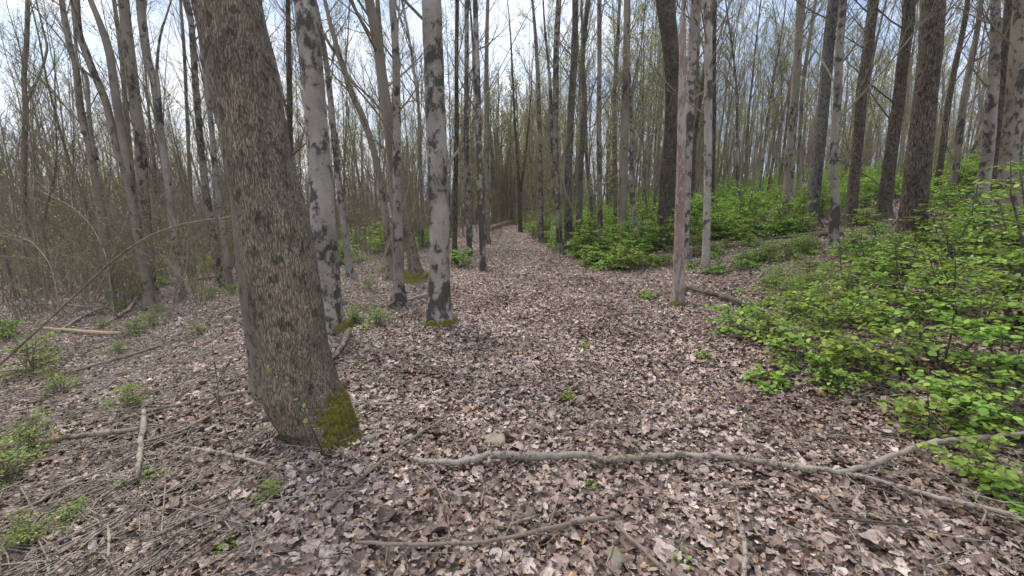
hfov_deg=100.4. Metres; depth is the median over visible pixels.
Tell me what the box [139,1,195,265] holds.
tree
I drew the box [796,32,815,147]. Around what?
tree
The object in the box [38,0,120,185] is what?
tree
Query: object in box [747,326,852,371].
shrub
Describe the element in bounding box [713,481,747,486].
fallen stick
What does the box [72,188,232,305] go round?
bare shrub
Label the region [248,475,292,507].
shrub
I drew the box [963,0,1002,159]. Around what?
tree
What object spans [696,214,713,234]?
shrub
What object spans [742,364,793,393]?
seedling
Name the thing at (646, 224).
shrub
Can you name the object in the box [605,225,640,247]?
shrub
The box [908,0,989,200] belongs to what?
tree
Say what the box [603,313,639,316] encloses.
fallen stick
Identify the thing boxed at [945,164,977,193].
shrub
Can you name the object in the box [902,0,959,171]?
tree
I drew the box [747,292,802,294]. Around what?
fallen stick
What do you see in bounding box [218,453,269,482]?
fallen stick
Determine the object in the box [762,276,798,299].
shrub
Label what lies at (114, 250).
bare sapling
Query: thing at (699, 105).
tree
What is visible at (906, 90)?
tree
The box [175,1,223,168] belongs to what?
tree
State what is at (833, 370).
shrub
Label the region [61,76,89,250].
tree
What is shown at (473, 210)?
tree
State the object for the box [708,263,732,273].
shrub
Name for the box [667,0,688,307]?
tree
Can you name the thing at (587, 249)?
shrub
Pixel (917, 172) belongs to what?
tree
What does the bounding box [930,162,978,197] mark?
shrub
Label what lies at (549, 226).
shrub
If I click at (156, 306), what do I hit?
shrub
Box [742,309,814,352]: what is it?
shrub
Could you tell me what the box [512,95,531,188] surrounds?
tree
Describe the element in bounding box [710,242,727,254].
shrub
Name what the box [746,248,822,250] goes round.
fallen stick
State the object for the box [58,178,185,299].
bare shrub
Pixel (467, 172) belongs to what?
tree
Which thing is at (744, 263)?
shrub
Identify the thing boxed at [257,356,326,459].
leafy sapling
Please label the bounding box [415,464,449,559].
fallen stick
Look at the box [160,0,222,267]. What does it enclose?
tree
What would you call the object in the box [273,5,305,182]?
tree
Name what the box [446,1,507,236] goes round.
tree
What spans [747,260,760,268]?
seedling
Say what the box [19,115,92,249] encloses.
tree
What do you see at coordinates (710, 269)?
shrub
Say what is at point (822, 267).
shrub
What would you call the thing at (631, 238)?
shrub
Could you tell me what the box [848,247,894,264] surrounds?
shrub
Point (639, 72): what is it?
tree
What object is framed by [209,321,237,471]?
bare sapling
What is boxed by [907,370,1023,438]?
shrub
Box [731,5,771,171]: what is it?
tree
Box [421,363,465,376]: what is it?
fallen stick
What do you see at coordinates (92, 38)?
sky
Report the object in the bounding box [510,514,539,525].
fallen stick
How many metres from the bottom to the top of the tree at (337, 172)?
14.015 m
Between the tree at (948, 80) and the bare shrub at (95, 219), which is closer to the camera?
the bare shrub at (95, 219)
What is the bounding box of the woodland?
[0,17,988,250]
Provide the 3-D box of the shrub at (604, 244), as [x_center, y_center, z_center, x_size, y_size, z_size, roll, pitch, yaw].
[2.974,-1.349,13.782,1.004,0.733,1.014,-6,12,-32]
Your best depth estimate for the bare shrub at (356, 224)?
21.97 m
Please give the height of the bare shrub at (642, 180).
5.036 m
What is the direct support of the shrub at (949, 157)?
on the ground
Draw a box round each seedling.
[97,478,124,492]
[137,465,166,482]
[213,530,237,554]
[560,386,577,400]
[578,339,589,349]
[583,479,600,489]
[635,289,649,297]
[642,290,658,298]
[671,548,690,570]
[685,261,698,269]
[696,347,715,360]
[710,251,721,258]
[733,287,747,294]
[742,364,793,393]
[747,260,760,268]
[753,295,780,306]
[803,249,819,254]
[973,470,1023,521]
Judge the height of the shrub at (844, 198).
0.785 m
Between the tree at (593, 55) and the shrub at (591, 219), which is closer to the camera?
the shrub at (591, 219)
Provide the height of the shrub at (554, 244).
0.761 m
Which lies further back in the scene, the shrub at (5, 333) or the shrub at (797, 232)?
the shrub at (797, 232)
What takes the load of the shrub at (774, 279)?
on the ground
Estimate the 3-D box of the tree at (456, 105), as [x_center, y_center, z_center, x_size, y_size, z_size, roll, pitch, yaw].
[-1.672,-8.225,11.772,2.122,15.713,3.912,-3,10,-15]
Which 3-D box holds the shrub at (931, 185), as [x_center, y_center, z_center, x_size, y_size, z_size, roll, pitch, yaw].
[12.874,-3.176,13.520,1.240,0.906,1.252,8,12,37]
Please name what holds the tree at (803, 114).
on the ground
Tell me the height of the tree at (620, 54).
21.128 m
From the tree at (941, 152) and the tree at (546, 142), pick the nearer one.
the tree at (941, 152)
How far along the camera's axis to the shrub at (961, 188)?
7.76 m
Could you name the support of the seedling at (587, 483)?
on the ground
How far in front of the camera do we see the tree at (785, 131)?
26.37 m
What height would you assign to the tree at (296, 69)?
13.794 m
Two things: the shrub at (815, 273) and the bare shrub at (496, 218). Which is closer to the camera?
the shrub at (815, 273)
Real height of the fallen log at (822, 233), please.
0.283 m
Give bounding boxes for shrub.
[0,127,122,315]
[0,143,133,301]
[0,169,171,318]
[0,180,221,336]
[0,194,78,319]
[0,273,54,330]
[0,316,39,341]
[0,327,67,379]
[0,404,76,451]
[0,439,50,485]
[0,505,68,561]
[1,114,203,299]
[1,179,96,282]
[1,182,89,291]
[1,230,62,289]
[1,230,64,296]
[2,234,68,287]
[4,124,182,297]
[4,246,72,295]
[4,324,22,333]
[11,119,200,306]
[15,189,168,310]
[25,185,154,294]
[27,247,93,295]
[32,366,86,401]
[39,264,130,316]
[41,493,90,531]
[43,230,116,302]
[48,136,207,288]
[49,213,182,281]
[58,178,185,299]
[62,232,117,292]
[67,158,182,291]
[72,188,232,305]
[73,230,166,303]
[74,181,167,296]
[91,315,116,329]
[94,307,108,315]
[94,380,160,411]
[100,339,136,354]
[107,298,132,309]
[114,163,197,273]
[115,234,188,282]
[115,314,158,336]
[116,125,230,283]
[127,146,233,301]
[133,313,167,326]
[135,165,237,289]
[138,155,234,300]
[147,300,166,313]
[162,213,211,277]
[181,213,235,280]
[184,280,205,291]
[184,319,211,339]
[185,225,236,278]
[196,285,225,298]
[220,282,238,295]
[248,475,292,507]
[293,130,379,247]
[304,147,352,242]
[309,188,375,249]
[333,121,390,264]
[334,200,391,254]
[334,203,364,255]
[335,187,375,247]
[335,190,414,246]
[344,299,371,322]
[348,313,361,323]
[356,300,396,327]
[357,274,378,289]
[367,187,419,244]
[370,224,391,258]
[372,259,384,271]
[382,189,450,244]
[408,192,428,231]
[414,180,452,247]
[450,190,474,232]
[450,247,478,265]
[477,195,518,232]
[484,197,516,231]
[484,205,513,238]
[492,210,512,235]
[497,149,562,240]
[522,212,531,224]
[522,222,529,230]
[525,223,536,237]
[526,214,548,231]
[544,220,555,233]
[546,233,575,248]
[552,217,584,235]
[565,236,591,257]
[567,225,605,254]
[567,233,592,257]
[568,225,606,252]
[570,248,586,257]
[572,211,614,245]
[573,242,607,261]
[575,211,606,227]
[577,223,597,238]
[577,245,614,264]
[578,219,607,233]
[581,258,593,265]
[589,251,620,270]
[593,235,616,252]
[599,222,626,250]
[603,217,629,235]
[604,231,626,253]
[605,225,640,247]
[606,246,648,269]
[609,256,630,269]
[612,238,643,261]
[614,215,659,248]
[614,228,652,254]
[616,221,653,249]
[616,235,657,257]
[617,113,700,211]
[619,252,641,265]
[625,214,660,244]
[630,202,656,221]
[634,124,659,204]
[637,205,674,236]
[639,252,663,266]
[642,235,659,250]
[644,214,674,249]
[650,250,673,263]
[651,209,697,237]
[689,227,715,255]
[690,198,712,232]
[690,211,702,241]
[692,195,729,215]
[695,212,737,240]
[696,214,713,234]
[699,264,717,273]
[701,209,738,240]
[702,297,774,334]
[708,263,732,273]
[710,211,749,239]
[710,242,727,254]
[713,187,772,224]
[715,150,759,190]
[716,237,735,246]
[719,142,783,195]
[720,186,757,211]
[722,221,758,241]
[726,210,754,226]
[728,148,762,189]
[730,164,765,188]
[730,193,773,220]
[730,249,762,265]
[732,260,750,270]
[733,216,762,234]
[734,233,760,246]
[742,207,778,231]
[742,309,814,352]
[745,273,777,291]
[746,238,791,261]
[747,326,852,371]
[748,249,768,262]
[749,266,794,290]
[757,216,800,236]
[758,192,817,234]
[758,216,803,235]
[760,258,797,282]
[761,238,779,248]
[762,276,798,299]
[764,285,820,321]
[765,235,808,259]
[770,282,902,341]
[773,201,804,215]
[777,298,808,314]
[780,231,820,252]
[782,221,803,233]
[783,281,833,308]
[787,268,817,287]
[788,274,812,290]
[789,291,841,324]
[790,250,830,276]
[791,275,831,303]
[792,231,823,248]
[793,204,805,218]
[793,214,819,232]
[793,233,823,252]
[794,188,826,207]
[797,188,829,210]
[799,271,824,286]
[799,320,929,388]
[801,192,829,216]
[801,269,826,284]
[801,272,828,291]
[801,359,870,398]
[806,131,865,178]
[810,248,915,295]
[811,266,842,279]
[814,285,926,336]
[815,236,858,258]
[815,262,872,310]
[820,200,845,220]
[825,299,859,322]
[827,230,901,265]
[829,188,868,206]
[832,224,878,250]
[833,261,864,278]
[840,234,866,248]
[840,293,906,323]
[845,206,883,225]
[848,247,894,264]
[853,239,970,298]
[858,192,876,206]
[858,291,1023,373]
[859,253,998,320]
[861,219,892,233]
[862,167,880,185]
[863,133,899,177]
[866,233,892,247]
[867,260,884,271]
[869,231,942,275]
[871,228,928,259]
[874,225,920,248]
[874,382,1023,448]
[887,244,912,261]
[895,176,946,194]
[896,218,1001,285]
[896,358,1023,429]
[897,253,924,272]
[900,201,973,244]
[904,246,1020,329]
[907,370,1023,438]
[916,430,1023,496]
[917,203,1016,261]
[922,183,1018,254]
[928,175,1023,235]
[929,178,974,197]
[929,185,961,205]
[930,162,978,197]
[933,129,971,162]
[934,116,975,163]
[934,221,1017,254]
[934,295,1023,384]
[935,106,981,158]
[937,145,979,169]
[942,164,976,189]
[942,198,1023,272]
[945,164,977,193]
[947,222,1023,305]
[955,214,1023,294]
[956,246,1023,330]
[964,148,980,173]
[982,207,1023,245]
[984,165,1023,229]
[984,183,1023,230]
[999,308,1023,331]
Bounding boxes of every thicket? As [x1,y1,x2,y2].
[0,0,1023,303]
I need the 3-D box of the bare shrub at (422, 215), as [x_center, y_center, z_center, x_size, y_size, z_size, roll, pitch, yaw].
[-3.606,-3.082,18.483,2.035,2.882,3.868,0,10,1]
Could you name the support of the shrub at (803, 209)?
on the ground
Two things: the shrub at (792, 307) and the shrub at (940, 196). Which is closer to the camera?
the shrub at (792, 307)
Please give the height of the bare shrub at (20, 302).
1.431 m
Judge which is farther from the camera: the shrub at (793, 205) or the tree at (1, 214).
the tree at (1, 214)
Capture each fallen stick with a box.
[0,426,202,520]
[0,427,139,447]
[11,303,90,307]
[41,327,122,334]
[42,479,133,511]
[57,303,109,332]
[62,345,160,374]
[93,400,250,453]
[100,296,138,325]
[101,390,252,426]
[106,524,110,557]
[135,409,146,479]
[154,498,229,537]
[160,275,224,285]
[178,446,266,465]
[218,305,239,314]
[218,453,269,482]
[250,440,269,463]
[317,415,450,519]
[332,327,351,359]
[358,513,619,546]
[408,293,427,300]
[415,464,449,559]
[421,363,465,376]
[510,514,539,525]
[525,336,554,362]
[554,398,575,415]
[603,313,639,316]
[613,521,670,575]
[666,367,736,381]
[685,285,759,319]
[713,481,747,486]
[732,502,747,575]
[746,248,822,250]
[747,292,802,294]
[832,517,917,525]
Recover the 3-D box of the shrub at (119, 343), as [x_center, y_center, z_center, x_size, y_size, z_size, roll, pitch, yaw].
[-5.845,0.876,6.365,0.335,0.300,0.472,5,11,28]
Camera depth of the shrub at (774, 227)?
11.72 m
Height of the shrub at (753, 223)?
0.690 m
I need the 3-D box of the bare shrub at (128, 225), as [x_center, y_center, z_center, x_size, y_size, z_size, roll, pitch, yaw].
[-11.424,-2.149,12.985,4.202,4.955,2.809,1,10,4]
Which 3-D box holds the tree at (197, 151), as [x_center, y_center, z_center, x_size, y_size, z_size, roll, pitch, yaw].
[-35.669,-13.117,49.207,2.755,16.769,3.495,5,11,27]
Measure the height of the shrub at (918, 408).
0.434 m
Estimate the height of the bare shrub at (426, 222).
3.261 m
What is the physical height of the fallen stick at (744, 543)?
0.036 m
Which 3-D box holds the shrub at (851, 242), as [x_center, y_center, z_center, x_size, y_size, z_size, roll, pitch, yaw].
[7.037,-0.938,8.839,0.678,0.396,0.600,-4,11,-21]
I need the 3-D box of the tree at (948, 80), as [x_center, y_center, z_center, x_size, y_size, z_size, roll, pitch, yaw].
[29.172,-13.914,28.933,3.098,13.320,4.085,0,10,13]
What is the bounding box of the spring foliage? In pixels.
[0,18,987,213]
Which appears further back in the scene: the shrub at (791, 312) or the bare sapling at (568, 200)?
the bare sapling at (568, 200)
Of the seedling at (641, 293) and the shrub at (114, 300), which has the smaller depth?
the seedling at (641, 293)
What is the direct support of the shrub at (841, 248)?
on the ground
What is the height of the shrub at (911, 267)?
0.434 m
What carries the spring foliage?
attached to the woodland
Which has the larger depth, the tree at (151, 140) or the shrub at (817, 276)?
the tree at (151, 140)
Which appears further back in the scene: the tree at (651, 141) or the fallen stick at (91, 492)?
the tree at (651, 141)
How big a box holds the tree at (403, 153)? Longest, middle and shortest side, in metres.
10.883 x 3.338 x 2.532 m
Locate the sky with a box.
[0,0,1003,222]
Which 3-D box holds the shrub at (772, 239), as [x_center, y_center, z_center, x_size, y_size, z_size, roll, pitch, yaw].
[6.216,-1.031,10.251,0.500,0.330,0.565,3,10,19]
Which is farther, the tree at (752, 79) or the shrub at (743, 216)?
the tree at (752, 79)
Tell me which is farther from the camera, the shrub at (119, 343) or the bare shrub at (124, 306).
the bare shrub at (124, 306)
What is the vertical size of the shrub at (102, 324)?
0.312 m
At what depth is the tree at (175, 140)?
32.79 m
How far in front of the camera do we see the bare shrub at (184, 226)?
14.23 m
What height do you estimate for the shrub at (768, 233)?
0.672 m
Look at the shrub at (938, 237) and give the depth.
5.89 m
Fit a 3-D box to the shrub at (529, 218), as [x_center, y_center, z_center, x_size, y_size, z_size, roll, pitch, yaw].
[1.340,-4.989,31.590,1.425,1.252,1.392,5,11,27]
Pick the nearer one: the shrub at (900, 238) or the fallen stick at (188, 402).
the fallen stick at (188, 402)
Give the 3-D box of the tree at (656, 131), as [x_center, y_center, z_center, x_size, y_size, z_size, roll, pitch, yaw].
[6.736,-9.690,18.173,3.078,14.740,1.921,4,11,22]
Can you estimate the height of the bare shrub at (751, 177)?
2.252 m
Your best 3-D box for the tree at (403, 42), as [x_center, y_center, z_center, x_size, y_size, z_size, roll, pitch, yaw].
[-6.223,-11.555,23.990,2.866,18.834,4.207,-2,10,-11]
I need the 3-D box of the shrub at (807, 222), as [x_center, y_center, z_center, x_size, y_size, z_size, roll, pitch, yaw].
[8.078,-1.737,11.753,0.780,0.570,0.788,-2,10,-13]
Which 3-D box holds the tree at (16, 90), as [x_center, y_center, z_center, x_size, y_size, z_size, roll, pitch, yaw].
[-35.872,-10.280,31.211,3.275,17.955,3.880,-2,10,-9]
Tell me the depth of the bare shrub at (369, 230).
17.96 m
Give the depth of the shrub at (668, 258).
10.68 m
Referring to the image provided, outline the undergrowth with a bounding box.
[127,153,1023,290]
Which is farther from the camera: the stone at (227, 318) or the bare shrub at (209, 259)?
the bare shrub at (209, 259)
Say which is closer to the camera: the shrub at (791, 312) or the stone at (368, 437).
the stone at (368, 437)
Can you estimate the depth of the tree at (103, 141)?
29.60 m
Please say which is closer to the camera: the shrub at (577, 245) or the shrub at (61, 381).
the shrub at (61, 381)
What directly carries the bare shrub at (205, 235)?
on the ground
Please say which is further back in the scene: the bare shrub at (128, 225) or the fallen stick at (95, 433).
the bare shrub at (128, 225)
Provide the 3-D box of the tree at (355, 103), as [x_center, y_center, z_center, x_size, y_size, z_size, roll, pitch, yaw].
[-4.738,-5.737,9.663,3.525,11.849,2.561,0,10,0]
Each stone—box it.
[221,316,234,322]
[363,434,375,444]
[484,432,505,447]
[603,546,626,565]
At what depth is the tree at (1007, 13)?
10.69 m
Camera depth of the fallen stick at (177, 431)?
3.19 m
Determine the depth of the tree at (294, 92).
38.86 m
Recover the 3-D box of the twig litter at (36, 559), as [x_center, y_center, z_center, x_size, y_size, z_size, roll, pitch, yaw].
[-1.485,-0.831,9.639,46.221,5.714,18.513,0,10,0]
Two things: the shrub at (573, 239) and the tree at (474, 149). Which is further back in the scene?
the tree at (474, 149)
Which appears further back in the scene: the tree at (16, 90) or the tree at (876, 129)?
the tree at (16, 90)
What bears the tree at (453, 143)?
on the ground
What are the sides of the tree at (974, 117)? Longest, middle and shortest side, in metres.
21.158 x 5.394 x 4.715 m
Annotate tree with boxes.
[0,0,83,270]
[0,0,103,292]
[0,0,116,303]
[0,0,158,310]
[0,26,56,235]
[0,116,15,272]
[0,236,17,298]
[2,0,78,298]
[6,0,85,296]
[12,0,87,268]
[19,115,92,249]
[32,51,100,283]
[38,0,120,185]
[46,0,186,301]
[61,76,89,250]
[66,0,138,282]
[69,92,132,289]
[79,0,160,296]
[79,0,190,278]
[80,59,126,212]
[88,0,186,226]
[96,123,125,218]
[117,0,224,286]
[130,0,192,279]
[130,0,204,255]
[130,85,159,236]
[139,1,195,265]
[159,73,200,254]
[160,0,205,272]
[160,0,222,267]
[163,91,187,211]
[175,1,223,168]
[185,102,207,205]
[189,1,234,287]
[191,0,363,457]
[195,87,222,205]
[230,197,261,398]
[262,0,298,170]
[262,0,392,280]
[262,1,285,116]
[267,0,449,310]
[268,0,359,155]
[273,0,307,177]
[273,0,336,144]
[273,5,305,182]
[275,0,356,278]
[276,24,306,160]
[291,32,306,153]
[292,0,355,335]
[293,23,332,206]
[293,114,307,187]
[321,0,406,252]
[325,90,341,195]
[326,0,364,189]
[327,0,364,212]
[327,0,472,283]
[329,49,366,217]
[344,91,361,206]
[349,24,385,239]
[353,0,427,239]
[357,0,423,247]
[357,31,391,199]
[363,92,407,223]
[368,112,388,217]
[380,0,422,122]
[390,84,426,217]
[398,27,425,178]
[402,87,425,195]
[403,0,534,327]
[424,0,471,236]
[442,0,528,270]
[443,1,495,237]
[445,3,489,241]
[445,72,461,225]
[445,81,484,231]
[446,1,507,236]
[447,0,495,264]
[448,43,473,193]
[459,0,508,256]
[463,0,523,243]
[471,114,496,209]
[492,0,537,232]
[502,0,587,243]
[509,0,549,219]
[509,0,620,254]
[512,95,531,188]
[515,90,537,220]
[518,53,550,224]
[519,0,567,223]
[524,113,544,202]
[527,27,559,207]
[528,48,552,179]
[532,36,566,207]
[532,51,581,220]
[533,3,605,136]
[534,11,573,212]
[536,0,611,228]
[538,0,622,218]
[542,43,594,223]
[542,82,562,200]
[543,37,569,185]
[544,3,596,192]
[544,60,574,208]
[548,0,589,253]
[570,0,653,230]
[574,0,687,256]
[574,16,608,122]
[577,0,658,238]
[577,19,611,212]
[582,90,605,210]
[583,11,636,208]
[584,19,622,162]
[588,0,664,219]
[590,0,642,198]
[590,0,644,249]
[591,79,610,170]
[595,0,637,166]
[595,0,647,193]
[601,0,635,213]
[601,57,621,170]
[606,0,755,268]
[618,0,655,207]
[619,0,658,193]
[622,0,663,206]
[632,0,677,190]
[633,0,664,128]
[633,13,688,213]
[636,0,702,212]
[637,36,664,185]
[637,55,661,164]
[640,36,687,210]
[644,31,664,150]
[645,0,678,248]
[649,4,687,170]
[651,0,751,203]
[655,0,703,98]
[661,0,776,263]
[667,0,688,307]
[675,0,736,208]
[678,0,726,205]
[678,0,744,198]
[686,3,734,194]
[688,0,733,150]
[698,28,729,182]
[699,0,752,196]
[699,56,729,181]
[701,8,762,184]
[702,9,734,179]
[715,99,726,160]
[716,0,755,190]
[716,0,759,179]
[716,2,748,183]
[728,74,748,157]
[729,0,760,185]
[731,0,788,185]
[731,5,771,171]
[743,0,812,209]
[748,56,791,179]
[750,2,795,175]
[752,0,793,154]
[753,9,786,182]
[755,42,786,179]
[756,11,794,181]
[760,0,855,196]
[762,0,866,227]
[763,0,849,197]
[765,25,793,170]
[766,0,954,253]
[774,63,817,188]
[778,0,823,184]
[781,0,859,218]
[783,17,821,144]
[788,0,824,181]
[794,21,840,184]
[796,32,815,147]
[797,0,951,220]
[804,0,834,136]
[806,1,861,180]
[807,46,832,130]
[814,1,877,167]
[822,0,889,175]
[826,0,891,227]
[826,0,919,186]
[830,44,861,120]
[832,24,859,146]
[835,0,898,161]
[845,0,901,187]
[846,1,907,165]
[849,0,898,167]
[865,10,917,156]
[865,51,892,164]
[867,20,899,160]
[876,6,918,171]
[882,2,964,39]
[887,0,989,246]
[897,67,915,159]
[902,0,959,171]
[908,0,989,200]
[910,2,971,94]
[913,0,976,65]
[930,0,1003,195]
[933,0,973,159]
[934,1,965,154]
[937,60,962,162]
[938,0,958,102]
[945,0,1012,211]
[948,0,1012,199]
[953,13,988,127]
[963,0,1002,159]
[964,0,1023,218]
[964,1,1003,171]
[965,67,987,140]
[967,47,986,152]
[971,26,989,154]
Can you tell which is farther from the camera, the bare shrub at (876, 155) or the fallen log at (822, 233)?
the bare shrub at (876, 155)
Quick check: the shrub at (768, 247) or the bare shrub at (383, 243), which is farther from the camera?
the bare shrub at (383, 243)
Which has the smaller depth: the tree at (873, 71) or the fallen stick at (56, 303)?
the fallen stick at (56, 303)
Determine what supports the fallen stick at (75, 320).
on the ground
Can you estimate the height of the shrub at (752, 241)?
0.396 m
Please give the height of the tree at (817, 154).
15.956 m
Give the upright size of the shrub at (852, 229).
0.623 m
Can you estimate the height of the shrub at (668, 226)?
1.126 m
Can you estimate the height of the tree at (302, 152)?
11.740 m
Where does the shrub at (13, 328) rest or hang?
on the ground
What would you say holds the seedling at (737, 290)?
on the ground
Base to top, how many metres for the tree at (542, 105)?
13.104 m
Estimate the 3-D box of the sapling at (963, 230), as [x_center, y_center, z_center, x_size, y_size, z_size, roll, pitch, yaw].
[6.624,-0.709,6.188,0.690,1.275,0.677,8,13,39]
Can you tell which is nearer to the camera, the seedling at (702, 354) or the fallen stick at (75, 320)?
the seedling at (702, 354)
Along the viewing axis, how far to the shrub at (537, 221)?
23.40 m
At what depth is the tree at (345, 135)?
24.21 m
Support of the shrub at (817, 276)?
on the ground
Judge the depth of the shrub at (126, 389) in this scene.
3.91 m
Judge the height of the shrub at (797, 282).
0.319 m
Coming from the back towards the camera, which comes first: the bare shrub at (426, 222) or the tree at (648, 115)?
the tree at (648, 115)
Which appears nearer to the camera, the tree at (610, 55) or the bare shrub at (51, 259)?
the bare shrub at (51, 259)
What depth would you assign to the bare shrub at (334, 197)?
14.68 m
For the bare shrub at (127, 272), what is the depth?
11.61 m
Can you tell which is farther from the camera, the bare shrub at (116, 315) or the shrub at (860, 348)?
the bare shrub at (116, 315)
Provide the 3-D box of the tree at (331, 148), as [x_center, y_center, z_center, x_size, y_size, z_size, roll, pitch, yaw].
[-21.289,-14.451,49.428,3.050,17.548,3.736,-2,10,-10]
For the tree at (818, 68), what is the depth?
26.38 m
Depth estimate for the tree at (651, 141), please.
17.93 m
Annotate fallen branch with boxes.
[409,431,1023,521]
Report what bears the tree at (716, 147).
on the ground
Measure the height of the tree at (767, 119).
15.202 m
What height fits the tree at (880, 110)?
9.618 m
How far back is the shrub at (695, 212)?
14.92 m
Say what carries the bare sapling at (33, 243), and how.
on the ground
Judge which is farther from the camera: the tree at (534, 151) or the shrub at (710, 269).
the tree at (534, 151)
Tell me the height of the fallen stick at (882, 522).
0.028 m
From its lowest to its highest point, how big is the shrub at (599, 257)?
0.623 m
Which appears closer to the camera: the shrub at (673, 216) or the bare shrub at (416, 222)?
the shrub at (673, 216)
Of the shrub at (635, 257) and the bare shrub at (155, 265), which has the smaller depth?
the shrub at (635, 257)
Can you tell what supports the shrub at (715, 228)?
on the ground
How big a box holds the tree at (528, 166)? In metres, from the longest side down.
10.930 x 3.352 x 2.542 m
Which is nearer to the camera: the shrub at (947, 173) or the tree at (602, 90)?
the shrub at (947, 173)
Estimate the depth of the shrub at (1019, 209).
7.62 m
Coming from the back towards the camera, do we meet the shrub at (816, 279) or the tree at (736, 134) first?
the tree at (736, 134)
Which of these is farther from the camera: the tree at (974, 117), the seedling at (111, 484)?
the tree at (974, 117)
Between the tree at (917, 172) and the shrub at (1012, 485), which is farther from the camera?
the tree at (917, 172)
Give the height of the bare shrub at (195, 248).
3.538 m
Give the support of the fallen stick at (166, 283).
on the ground
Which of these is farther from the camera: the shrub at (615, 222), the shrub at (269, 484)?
the shrub at (615, 222)
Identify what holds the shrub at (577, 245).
on the ground
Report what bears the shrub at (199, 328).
on the ground
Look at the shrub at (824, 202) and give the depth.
13.34 m
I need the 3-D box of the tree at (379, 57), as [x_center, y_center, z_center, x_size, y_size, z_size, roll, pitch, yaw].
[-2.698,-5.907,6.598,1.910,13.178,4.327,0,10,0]
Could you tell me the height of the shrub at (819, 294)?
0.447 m
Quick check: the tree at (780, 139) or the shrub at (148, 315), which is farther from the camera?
the tree at (780, 139)
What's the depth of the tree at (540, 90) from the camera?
36.64 m
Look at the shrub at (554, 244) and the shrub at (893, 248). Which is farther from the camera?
the shrub at (554, 244)
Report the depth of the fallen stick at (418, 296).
8.29 m
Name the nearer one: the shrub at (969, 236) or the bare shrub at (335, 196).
the shrub at (969, 236)
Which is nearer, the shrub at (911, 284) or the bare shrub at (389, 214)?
the shrub at (911, 284)
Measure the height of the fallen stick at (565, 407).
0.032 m
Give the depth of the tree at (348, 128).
38.59 m
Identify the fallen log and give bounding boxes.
[490,219,513,229]
[765,231,843,239]
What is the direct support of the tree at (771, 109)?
on the ground
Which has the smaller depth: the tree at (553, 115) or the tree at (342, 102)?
the tree at (553, 115)
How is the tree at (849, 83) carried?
on the ground
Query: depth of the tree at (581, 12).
17.75 m
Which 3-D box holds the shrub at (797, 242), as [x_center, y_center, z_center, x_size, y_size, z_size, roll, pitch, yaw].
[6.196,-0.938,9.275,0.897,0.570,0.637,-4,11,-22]
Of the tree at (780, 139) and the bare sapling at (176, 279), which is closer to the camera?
the bare sapling at (176, 279)
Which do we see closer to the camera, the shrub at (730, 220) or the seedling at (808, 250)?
the seedling at (808, 250)
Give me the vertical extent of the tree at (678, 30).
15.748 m
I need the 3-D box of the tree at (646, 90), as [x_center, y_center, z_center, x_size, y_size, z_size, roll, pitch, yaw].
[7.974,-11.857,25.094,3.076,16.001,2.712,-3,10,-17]
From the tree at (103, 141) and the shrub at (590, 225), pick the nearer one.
the shrub at (590, 225)
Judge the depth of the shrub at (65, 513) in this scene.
2.41 m
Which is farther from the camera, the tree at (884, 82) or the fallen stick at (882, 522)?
the tree at (884, 82)
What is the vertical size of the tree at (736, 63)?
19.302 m
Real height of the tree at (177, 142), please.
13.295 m
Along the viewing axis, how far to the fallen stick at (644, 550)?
1.98 m
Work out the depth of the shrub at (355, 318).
6.51 m
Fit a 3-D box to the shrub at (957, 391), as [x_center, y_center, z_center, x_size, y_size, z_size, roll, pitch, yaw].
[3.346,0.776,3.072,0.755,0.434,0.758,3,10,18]
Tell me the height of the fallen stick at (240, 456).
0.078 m
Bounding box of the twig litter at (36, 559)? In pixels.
[0,175,1023,575]
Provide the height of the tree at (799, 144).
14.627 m
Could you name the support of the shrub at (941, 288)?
on the ground
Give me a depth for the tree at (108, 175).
17.30 m
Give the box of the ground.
[0,170,1023,575]
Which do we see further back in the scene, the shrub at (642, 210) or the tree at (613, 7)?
the tree at (613, 7)
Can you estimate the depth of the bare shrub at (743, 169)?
25.86 m
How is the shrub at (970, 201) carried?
on the ground
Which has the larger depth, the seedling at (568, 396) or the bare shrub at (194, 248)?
the bare shrub at (194, 248)
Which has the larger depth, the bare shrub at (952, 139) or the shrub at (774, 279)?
the bare shrub at (952, 139)
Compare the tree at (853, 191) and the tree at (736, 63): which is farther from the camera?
the tree at (736, 63)
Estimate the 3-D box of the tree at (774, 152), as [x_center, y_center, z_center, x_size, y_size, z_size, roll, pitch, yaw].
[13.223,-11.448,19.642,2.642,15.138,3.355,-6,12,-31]
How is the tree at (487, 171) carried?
on the ground
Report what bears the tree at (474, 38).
on the ground
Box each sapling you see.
[0,189,231,365]
[0,220,94,319]
[14,164,134,335]
[80,178,163,319]
[135,236,223,319]
[147,195,230,319]
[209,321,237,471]
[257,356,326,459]
[336,185,374,304]
[344,151,423,292]
[546,154,578,238]
[550,213,552,242]
[934,194,985,272]
[959,155,1023,266]
[967,169,1023,323]
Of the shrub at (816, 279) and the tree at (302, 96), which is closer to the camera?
the shrub at (816, 279)
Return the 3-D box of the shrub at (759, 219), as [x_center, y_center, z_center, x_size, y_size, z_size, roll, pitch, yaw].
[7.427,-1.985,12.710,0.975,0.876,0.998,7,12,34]
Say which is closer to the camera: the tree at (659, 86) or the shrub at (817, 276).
the shrub at (817, 276)
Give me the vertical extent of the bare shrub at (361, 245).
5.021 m

